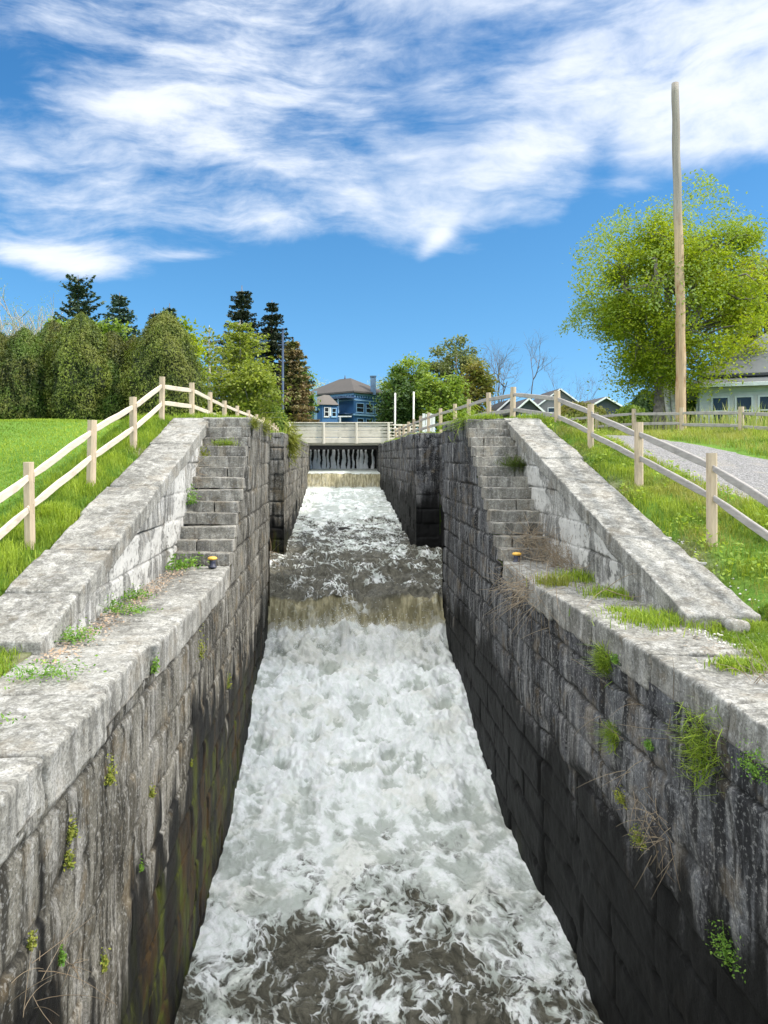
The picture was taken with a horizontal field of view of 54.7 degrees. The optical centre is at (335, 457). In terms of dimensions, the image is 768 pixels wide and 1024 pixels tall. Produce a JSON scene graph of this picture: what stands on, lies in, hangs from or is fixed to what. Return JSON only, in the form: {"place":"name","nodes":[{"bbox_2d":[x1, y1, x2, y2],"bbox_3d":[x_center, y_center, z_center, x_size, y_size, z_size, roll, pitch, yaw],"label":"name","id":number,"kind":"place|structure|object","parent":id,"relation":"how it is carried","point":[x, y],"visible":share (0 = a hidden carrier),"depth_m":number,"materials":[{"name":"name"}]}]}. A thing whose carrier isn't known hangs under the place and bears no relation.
{"place":"outdoors","nodes":[
{"label":"outdoors","id":0,"kind":"place"},
{"bbox_2d":[0,418,146,552],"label":"grass","id":1,"kind":"structure","parent":0,"point":[34,420],"depth_m":16.52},
{"bbox_2d":[302,365,320,418],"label":"broadleaf tree","id":2,"kind":"object","parent":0,"point":[312,396],"visible":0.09,"depth_m":75.99,"materials":[{"name":"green plant"}]},
{"bbox_2d":[0,420,767,676],"bbox_3d":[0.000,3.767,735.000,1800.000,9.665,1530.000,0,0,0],"label":"ground","id":3,"kind":"structure","parent":0,"point":[647,514],"depth_m":13.76,"materials":[{"name":"plant"}]},
{"bbox_2d":[0,331,9,416],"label":"cedar tree","id":4,"kind":"object","parent":3,"relation":"on","point":[3,337],"visible":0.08,"depth_m":33.43,"materials":[{"name":"green plant"}]},
{"bbox_2d":[0,646,24,677],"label":"grass","id":5,"kind":"structure","parent":3,"relation":"on","point":[2,663],"depth_m":7.78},
{"bbox_2d":[0,325,53,419],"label":"cedar tree","id":6,"kind":"object","parent":3,"relation":"on","point":[22,364],"visible":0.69,"depth_m":32.53,"materials":[{"name":"green plant"}]},
{"bbox_2d":[0,278,54,337],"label":"bare tree","id":7,"kind":"object","parent":3,"relation":"on","point":[18,320],"visible":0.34,"depth_m":56.27,"materials":[{"name":"grey plant"}]},
{"bbox_2d":[0,291,80,334],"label":"bare tree","id":8,"kind":"object","parent":3,"relation":"on","point":[28,323],"visible":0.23,"depth_m":61.39,"materials":[{"name":"grey plant"}]},
{"bbox_2d":[35,319,64,361],"bbox_3d":[-13.320,-3.573,35.031,4.055,5.947,3.741,0,0,-38],"label":"cedar tree","id":9,"kind":"object","parent":3,"relation":"on","point":[48,332],"visible":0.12,"depth_m":34.40,"materials":[{"name":"green plant"}]},
{"bbox_2d":[40,311,114,419],"bbox_3d":[-11.390,-3.623,33.479,3.666,6.047,4.006,0,0,-41],"label":"cedar tree","id":10,"kind":"object","parent":3,"relation":"on","point":[78,384],"visible":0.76,"depth_m":32.40,"materials":[{"name":"green plant"}]},
{"bbox_2d":[52,274,112,324],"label":"pine tree","id":11,"kind":"object","parent":3,"relation":"on","point":[77,290],"visible":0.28,"depth_m":54.65,"materials":[{"name":"green plant"}]},
{"bbox_2d":[0,412,177,595],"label":"grass","id":12,"kind":"structure","parent":3,"relation":"on","point":[56,510],"depth_m":12.61,"materials":[{"name":"plant"}]},
{"bbox_2d":[0,418,209,654],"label":"wing wall","id":13,"kind":"structure","parent":3,"relation":"on","point":[120,535],"depth_m":11.22,"materials":[{"name":"stone"}]},
{"bbox_2d":[94,329,132,419],"bbox_3d":[-10.313,-3.267,33.999,3.597,5.334,3.183,0,0,0],"label":"cedar tree","id":14,"kind":"object","parent":3,"relation":"on","point":[118,346],"visible":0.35,"depth_m":33.02,"materials":[{"name":"green plant"}]},
{"bbox_2d":[92,317,140,342],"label":"broadleaf tree","id":15,"kind":"object","parent":3,"relation":"on","point":[106,329],"visible":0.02,"depth_m":44.03,"materials":[{"name":"green plant"}]},
{"bbox_2d":[102,292,140,341],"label":"spruce tree","id":16,"kind":"object","parent":3,"relation":"on","point":[120,301],"visible":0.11,"depth_m":51.66,"materials":[{"name":"green plant"}]},
{"bbox_2d":[0,417,268,1023],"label":"stone wall","id":17,"kind":"structure","parent":3,"relation":"on","point":[170,718],"depth_m":7.88,"materials":[{"name":"stone"}]},
{"bbox_2d":[26,929,37,951],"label":"wall weed","id":18,"kind":"object","parent":17,"relation":"attached to","point":[31,942],"depth_m":5.05,"materials":[{"name":"green plant"}]},
{"bbox_2d":[0,654,106,689],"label":"weed","id":19,"kind":"object","parent":17,"relation":"on","point":[54,672],"visible":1,"depth_m":7.14,"materials":[{"name":"green plant"}]},
{"bbox_2d":[7,916,116,1021],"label":"dry twigs","id":20,"kind":"object","parent":17,"relation":"attached to","point":[48,981],"visible":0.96,"depth_m":5.02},
{"bbox_2d":[58,944,66,966],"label":"wall weed","id":21,"kind":"object","parent":17,"relation":"attached to","point":[62,957],"depth_m":5.60,"materials":[{"name":"green plant"}]},
{"bbox_2d":[62,841,75,871],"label":"wall weed","id":22,"kind":"object","parent":17,"relation":"attached to","point":[69,860],"depth_m":5.76,"materials":[{"name":"green plant"}]},
{"bbox_2d":[66,812,80,842],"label":"wall weed","id":23,"kind":"object","parent":17,"relation":"attached to","point":[72,833],"depth_m":5.82,"materials":[{"name":"green plant"}]},
{"bbox_2d":[55,617,102,644],"bbox_3d":[-3.103,2.006,8.588,0.768,0.239,0.709,0,0,0],"label":"weed","id":24,"kind":"object","parent":17,"relation":"on","point":[73,637],"visible":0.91,"depth_m":8.55,"materials":[{"name":"green plant"}]},
{"bbox_2d":[100,947,110,973],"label":"wall weed","id":25,"kind":"object","parent":17,"relation":"attached to","point":[105,964],"depth_m":6.64,"materials":[{"name":"green plant"}]},
{"bbox_2d":[104,753,117,785],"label":"wall weed","id":26,"kind":"object","parent":17,"relation":"attached to","point":[110,778],"depth_m":6.80,"materials":[{"name":"green plant"}]},
{"bbox_2d":[34,565,196,663],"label":"leaf litter","id":27,"kind":"object","parent":17,"relation":"on","point":[105,620],"visible":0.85,"depth_m":9.58,"materials":[{"name":"brown plant"}]},
{"bbox_2d":[98,588,136,612],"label":"weed","id":28,"kind":"object","parent":17,"relation":"on","point":[114,606],"visible":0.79,"depth_m":10.31,"materials":[{"name":"green plant"}]},
{"bbox_2d":[103,601,171,614],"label":"weed","id":29,"kind":"object","parent":17,"relation":"on","point":[141,608],"visible":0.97,"depth_m":10.08,"materials":[{"name":"green plant"}]},
{"bbox_2d":[120,583,156,601],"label":"weed","id":30,"kind":"object","parent":17,"relation":"on","point":[132,594],"visible":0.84,"depth_m":11.17,"materials":[{"name":"green plant"}]},
{"bbox_2d":[165,549,209,571],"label":"weed","id":31,"kind":"object","parent":17,"relation":"on","point":[181,563],"visible":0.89,"depth_m":14.24,"materials":[{"name":"green plant"}]},
{"bbox_2d":[174,418,253,565],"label":"stone stairs","id":32,"kind":"structure","parent":17,"relation":"on","point":[219,503],"depth_m":16.29,"materials":[{"name":"stone"}]},
{"bbox_2d":[260,413,275,438],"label":"grass tuft","id":33,"kind":"object","parent":17,"relation":"on","point":[266,423],"visible":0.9,"depth_m":21.29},
{"bbox_2d":[0,376,278,549],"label":"wooden fence","id":34,"kind":"object","parent":3,"relation":"on","point":[26,483],"visible":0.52,"depth_m":13.33,"materials":[{"name":"brown wood"}]},
{"bbox_2d":[118,310,210,416],"bbox_3d":[-7.702,-3.667,33.592,4.397,6.135,4.421,0,0,0],"label":"cedar tree","id":35,"kind":"object","parent":3,"relation":"on","point":[165,347],"visible":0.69,"depth_m":32.32,"materials":[{"name":"green plant"}]},
{"bbox_2d":[177,315,215,415],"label":"broadleaf tree","id":36,"kind":"object","parent":3,"relation":"on","point":[197,339],"visible":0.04,"depth_m":41.82,"materials":[{"name":"green plant"}]},
{"bbox_2d":[198,325,233,414],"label":"larch tree","id":37,"kind":"object","parent":3,"relation":"on","point":[211,363],"visible":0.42,"depth_m":45.91,"materials":[{"name":"green plant"}]},
{"bbox_2d":[203,320,302,436],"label":"larch tree","id":38,"kind":"object","parent":3,"relation":"on","point":[239,351],"visible":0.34,"depth_m":49.60,"materials":[{"name":"green plant"}]},
{"bbox_2d":[212,354,294,418],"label":"broadleaf tree","id":39,"kind":"object","parent":3,"relation":"on","point":[252,381],"visible":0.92,"depth_m":46.11,"materials":[{"name":"green plant"}]},
{"bbox_2d":[205,290,309,421],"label":"spruce tree","id":40,"kind":"object","parent":3,"relation":"on","point":[242,314],"visible":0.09,"depth_m":65.67,"materials":[{"name":"green plant"}]},
{"bbox_2d":[241,427,309,605],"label":"stone wall","id":41,"kind":"structure","parent":3,"relation":"on","point":[287,486],"depth_m":29.86,"materials":[{"name":"stone"}]},
{"bbox_2d":[283,414,308,468],"bbox_3d":[-1.834,-0.588,33.369,2.076,2.784,3.467,0,0,0],"label":"grass tuft","id":42,"kind":"object","parent":41,"relation":"on","point":[293,447],"visible":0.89,"depth_m":33.15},
{"bbox_2d":[309,450,375,468],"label":"sluice gate","id":43,"kind":"structure","parent":41,"relation":"attached to","point":[342,459],"depth_m":61.46,"materials":[{"name":"grey wood"}]},
{"bbox_2d":[261,403,289,431],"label":"round bush","id":44,"kind":"object","parent":3,"relation":"on","point":[281,424],"visible":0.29,"depth_m":51.44,"materials":[{"name":"green plant"}]},
{"bbox_2d":[278,328,286,411],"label":"lamp post","id":45,"kind":"object","parent":3,"relation":"on","point":[282,344],"visible":0.69,"depth_m":56.93,"materials":[{"name":"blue metal"}]},
{"bbox_2d":[254,302,318,421],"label":"spruce tree","id":46,"kind":"object","parent":3,"relation":"on","point":[272,319],"visible":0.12,"depth_m":67.56,"materials":[{"name":"green plant"}]},
{"bbox_2d":[275,340,319,437],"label":"conifer tree","id":47,"kind":"object","parent":3,"relation":"on","point":[294,377],"visible":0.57,"depth_m":62.46,"materials":[{"name":"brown plant"}]},
{"bbox_2d":[307,376,382,437],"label":"blue house","id":48,"kind":"structure","parent":3,"relation":"on","point":[346,400],"depth_m":82.87,"materials":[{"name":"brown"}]},
{"bbox_2d":[172,410,545,442],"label":"grass","id":49,"kind":"structure","parent":3,"relation":"on","point":[217,415],"depth_m":19.39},
{"bbox_2d":[369,371,429,437],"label":"broadleaf tree","id":50,"kind":"object","parent":3,"relation":"on","point":[404,407],"visible":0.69,"depth_m":74.75,"materials":[{"name":"green plant"}]},
{"bbox_2d":[377,351,435,424],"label":"broadleaf tree","id":51,"kind":"object","parent":3,"relation":"on","point":[422,368],"visible":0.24,"depth_m":80.80,"materials":[{"name":"green plant"}]},
{"bbox_2d":[376,428,467,601],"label":"stone wall","id":52,"kind":"structure","parent":3,"relation":"on","point":[410,468],"depth_m":30.85,"materials":[{"name":"stone"}]},
{"bbox_2d":[289,422,425,449],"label":"footbridge","id":53,"kind":"object","parent":52,"relation":"on","point":[356,430],"visible":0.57,"depth_m":58.30,"materials":[{"name":"wood"}]},
{"bbox_2d":[422,413,434,431],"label":"board screen","id":54,"kind":"object","parent":3,"relation":"on","point":[432,421],"visible":0.26,"depth_m":50.00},
{"bbox_2d":[407,370,474,432],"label":"broadleaf tree","id":55,"kind":"object","parent":3,"relation":"on","point":[448,396],"visible":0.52,"depth_m":72.78,"materials":[{"name":"green plant"}]},
{"bbox_2d":[423,334,488,407],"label":"broadleaf tree","id":56,"kind":"object","parent":3,"relation":"on","point":[446,365],"visible":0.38,"depth_m":83.56,"materials":[{"name":"green plant"}]},
{"bbox_2d":[455,357,504,416],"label":"broadleaf tree","id":57,"kind":"object","parent":3,"relation":"on","point":[475,375],"visible":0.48,"depth_m":77.12,"materials":[{"name":"green plant"}]},
{"bbox_2d":[486,399,509,415],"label":"distant house","id":58,"kind":"structure","parent":3,"relation":"on","point":[502,405],"depth_m":78.65,"materials":[{"name":"grey"}]},
{"bbox_2d":[472,339,532,405],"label":"bare tree","id":59,"kind":"object","parent":3,"relation":"on","point":[503,375],"visible":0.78,"depth_m":92.39,"materials":[{"name":"grey plant"}]},
{"bbox_2d":[497,398,544,417],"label":"distant house","id":60,"kind":"structure","parent":3,"relation":"on","point":[529,404],"depth_m":70.00,"materials":[{"name":"white"}]},
{"bbox_2d":[483,331,578,410],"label":"bare tree","id":61,"kind":"object","parent":3,"relation":"on","point":[531,345],"visible":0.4,"depth_m":93.74,"materials":[{"name":"grey plant"}]},
{"bbox_2d":[533,388,578,417],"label":"distant house","id":62,"kind":"structure","parent":3,"relation":"on","point":[546,405],"depth_m":86.00,"materials":[{"name":"grey"}]},
{"bbox_2d":[540,363,608,404],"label":"bare tree","id":63,"kind":"object","parent":3,"relation":"on","point":[574,388],"visible":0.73,"depth_m":80.12,"materials":[{"name":"grey plant"}]},
{"bbox_2d":[395,387,767,546],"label":"wooden fence","id":64,"kind":"object","parent":3,"relation":"on","point":[713,471],"visible":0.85,"depth_m":14.13,"materials":[{"name":"brown wood"}]},
{"bbox_2d":[548,401,617,430],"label":"bush","id":65,"kind":"object","parent":3,"relation":"on","point":[568,411],"visible":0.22,"depth_m":43.02,"materials":[{"name":"green plant"}]},
{"bbox_2d":[583,397,622,414],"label":"distant house","id":66,"kind":"structure","parent":3,"relation":"on","point":[608,403],"depth_m":72.00,"materials":[{"name":"white"}]},
{"bbox_2d":[442,418,767,1023],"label":"stone wall","id":67,"kind":"structure","parent":3,"relation":"on","point":[643,957],"depth_m":9.08,"materials":[{"name":"stone"}]},
{"bbox_2d":[431,401,499,440],"bbox_3d":[3.326,-0.925,19.409,1.918,1.161,1.854,0,0,33],"label":"grass tuft","id":68,"kind":"object","parent":67,"relation":"on","point":[462,418],"visible":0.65,"depth_m":19.52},
{"bbox_2d":[464,419,549,560],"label":"stone stairs","id":69,"kind":"structure","parent":67,"relation":"attached to","point":[506,496],"depth_m":16.83,"materials":[{"name":"stone"}]},
{"bbox_2d":[495,449,525,473],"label":"grass tuft","id":70,"kind":"object","parent":69,"relation":"on","point":[514,464],"visible":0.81,"depth_m":17.48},
{"bbox_2d":[498,512,562,566],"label":"dry twigs","id":71,"kind":"object","parent":69,"relation":"on","point":[532,538],"visible":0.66,"depth_m":15.02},
{"bbox_2d":[480,547,564,639],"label":"dry twigs","id":72,"kind":"object","parent":67,"relation":"on","point":[524,599],"visible":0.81,"depth_m":12.84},
{"bbox_2d":[514,531,591,571],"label":"dry twigs","id":73,"kind":"object","parent":67,"relation":"on","point":[556,555],"visible":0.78,"depth_m":14.00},
{"bbox_2d":[526,570,585,587],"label":"grass tuft","id":74,"kind":"object","parent":67,"relation":"on","point":[548,580],"visible":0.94,"depth_m":12.21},
{"bbox_2d":[541,567,595,585],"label":"grass tuft","id":75,"kind":"object","parent":67,"relation":"on","point":[584,575],"visible":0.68,"depth_m":12.81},
{"bbox_2d":[575,639,614,687],"bbox_3d":[3.321,2.510,9.096,0.554,0.591,0.809,0,0,-20],"label":"grass tuft","id":76,"kind":"object","parent":67,"relation":"on","point":[602,661],"visible":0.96,"depth_m":9.15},
{"bbox_2d":[576,581,632,600],"bbox_3d":[4.277,2.023,11.366,1.197,0.214,1.229,0,0,0],"label":"grass tuft","id":77,"kind":"object","parent":67,"relation":"on","point":[595,591],"visible":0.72,"depth_m":11.27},
{"bbox_2d":[593,719,620,755],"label":"grass tuft","id":78,"kind":"object","parent":67,"relation":"on","point":[611,735],"visible":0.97,"depth_m":8.86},
{"bbox_2d":[570,657,673,824],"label":"dry twigs","id":79,"kind":"object","parent":67,"relation":"attached to","point":[622,738],"visible":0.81,"depth_m":8.22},
{"bbox_2d":[626,820,646,850],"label":"wall weed","id":80,"kind":"object","parent":67,"relation":"attached to","point":[639,840],"depth_m":8.19,"materials":[{"name":"green plant"}]},
{"bbox_2d":[569,600,719,636],"bbox_3d":[4.087,2.029,9.607,1.906,0.201,1.796,0,0,0],"label":"grass tuft","id":81,"kind":"object","parent":67,"relation":"on","point":[637,616],"visible":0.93,"depth_m":9.46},
{"bbox_2d":[616,786,679,898],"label":"dry twigs","id":82,"kind":"object","parent":67,"relation":"hanging from","point":[650,837],"visible":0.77,"depth_m":7.69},
{"bbox_2d":[573,580,767,681],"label":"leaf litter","id":83,"kind":"object","parent":67,"relation":"on","point":[681,635],"visible":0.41,"depth_m":8.65,"materials":[{"name":"brown plant"}]},
{"bbox_2d":[655,696,728,803],"bbox_3d":[3.286,2.663,6.799,0.622,0.972,1.036,0,0,0],"label":"grass tuft","id":84,"kind":"object","parent":67,"relation":"on","point":[699,750],"visible":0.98,"depth_m":6.69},
{"bbox_2d":[702,920,745,982],"bbox_3d":[3.375,4.171,6.358,0.274,0.349,0.725,0,0,0],"label":"wall weed","id":85,"kind":"object","parent":67,"relation":"attached to","point":[722,939],"depth_m":6.36,"materials":[{"name":"green plant"}]},
{"bbox_2d":[696,652,767,676],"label":"grass tuft","id":86,"kind":"object","parent":67,"relation":"on","point":[727,660],"visible":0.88,"depth_m":7.44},
{"bbox_2d":[711,623,767,683],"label":"dry twigs","id":87,"kind":"object","parent":67,"relation":"on","point":[760,677],"visible":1,"depth_m":6.98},
{"bbox_2d":[727,728,767,784],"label":"wall weed","id":88,"kind":"object","parent":67,"relation":"attached to","point":[753,767],"depth_m":5.93,"materials":[{"name":"green plant"}]},
{"bbox_2d":[504,418,760,631],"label":"wing wall","id":89,"kind":"structure","parent":3,"relation":"on","point":[615,533],"depth_m":12.51,"materials":[{"name":"stone"}]},
{"bbox_2d":[614,402,650,430],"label":"bush","id":90,"kind":"object","parent":3,"relation":"on","point":[628,409],"visible":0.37,"depth_m":44.43,"materials":[{"name":"green plant"}]},
{"bbox_2d":[628,389,653,421],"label":"bush","id":91,"kind":"object","parent":3,"relation":"on","point":[643,403],"visible":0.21,"depth_m":46.26,"materials":[{"name":"green plant"}]},
{"bbox_2d":[540,416,767,619],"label":"grass","id":92,"kind":"structure","parent":3,"relation":"on","point":[747,505],"depth_m":13.02,"materials":[{"name":"plant"}]},
{"bbox_2d":[545,414,767,584],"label":"leafy weeds","id":93,"kind":"object","parent":3,"relation":"on","point":[702,537],"visible":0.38,"depth_m":11.96,"materials":[{"name":"green plant"}]},
{"bbox_2d":[556,168,767,429],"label":"broadleaf tree","id":94,"kind":"object","parent":3,"relation":"on","point":[710,282],"visible":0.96,"depth_m":32.74,"materials":[{"name":"green plant"}]},
{"bbox_2d":[565,407,767,430],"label":"wooden fence","id":95,"kind":"object","parent":3,"relation":"on","point":[681,423],"visible":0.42,"depth_m":28.32,"materials":[{"name":"brown wood"}]},
{"bbox_2d":[571,401,767,430],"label":"tall weeds","id":96,"kind":"object","parent":3,"relation":"on","point":[750,421],"visible":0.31,"depth_m":28.93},
{"bbox_2d":[671,81,686,430],"bbox_3d":[14.128,-8.025,30.400,0.601,14.747,0.445,0,0,0],"label":"wooden pole","id":97,"kind":"object","parent":3,"relation":"on","point":[680,393],"visible":0.91,"depth_m":30.26,"materials":[{"name":"brown wood"}]},
{"bbox_2d":[686,401,695,427],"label":"bush","id":98,"kind":"object","parent":3,"relation":"on","point":[692,405],"visible":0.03,"depth_m":40.94,"materials":[{"name":"green plant"}]},
{"bbox_2d":[677,539,767,647],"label":"pebbles","id":99,"kind":"object","parent":3,"relation":"on","point":[710,639],"visible":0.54,"depth_m":8.91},
{"bbox_2d":[686,333,767,430],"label":"bungalow","id":100,"kind":"object","parent":3,"relation":"on","point":[747,393],"visible":0.41,"depth_m":32.65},
{"bbox_2d":[711,396,729,423],"bbox_3d":[17.095,-2.070,32.828,0.732,1.300,0.070,0,0,25],"label":"window","id":101,"kind":"structure","parent":100,"relation":"in","point":[715,402],"depth_m":32.83,"materials":[{"name":"white glass"}]},
{"bbox_2d":[735,395,752,423],"bbox_3d":[17.932,-2.070,32.437,0.715,1.300,0.070,0,0,25],"label":"window","id":102,"kind":"structure","parent":100,"relation":"in","point":[747,400],"depth_m":32.44,"materials":[{"name":"white glass"}]},
{"bbox_2d":[758,395,767,426],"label":"window","id":103,"kind":"structure","parent":100,"relation":"in","point":[762,399],"depth_m":32.13,"materials":[{"name":"white glass"}]},
{"bbox_2d":[701,602,767,664],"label":"grass","id":104,"kind":"structure","parent":3,"relation":"on","point":[757,632],"depth_m":8.68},
{"bbox_2d":[720,617,749,634],"bbox_3d":[4.843,2.032,8.978,0.280,0.199,0.330,0,0,0],"label":"stone","id":105,"kind":"object","parent":104,"relation":"on","point":[729,625],"visible":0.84,"depth_m":8.84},
{"bbox_2d":[701,245,767,357],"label":"broadleaf tree","id":106,"kind":"object","parent":3,"relation":"on","point":[753,268],"visible":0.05,"depth_m":45.68,"materials":[{"name":"green plant"}]},
{"bbox_2d":[0,0,767,431],"label":"sky","id":107,"kind":"structure","parent":0,"point":[398,177],"materials":[{"name":"blue"}]},
{"bbox_2d":[174,468,603,1023],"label":"water","id":108,"kind":"structure","parent":0,"point":[372,868],"depth_m":14.21,"materials":[{"name":"liquid"}]},
{"bbox_2d":[268,590,446,653],"bbox_3d":[0.651,4.594,22.445,5.321,2.278,2.549,0,0,0],"label":"water spray","id":109,"kind":"object","parent":108,"relation":"on","point":[354,634],"visible":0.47,"depth_m":22.18,"materials":[{"name":"white"}]},
{"bbox_2d":[595,425,767,458],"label":"grass","id":110,"kind":"structure","parent":0,"point":[724,435],"depth_m":22.93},
{"bbox_2d":[607,435,767,499],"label":"gravel path","id":111,"kind":"structure","parent":0,"point":[751,471],"depth_m":16.80,"materials":[{"name":"gravel"}]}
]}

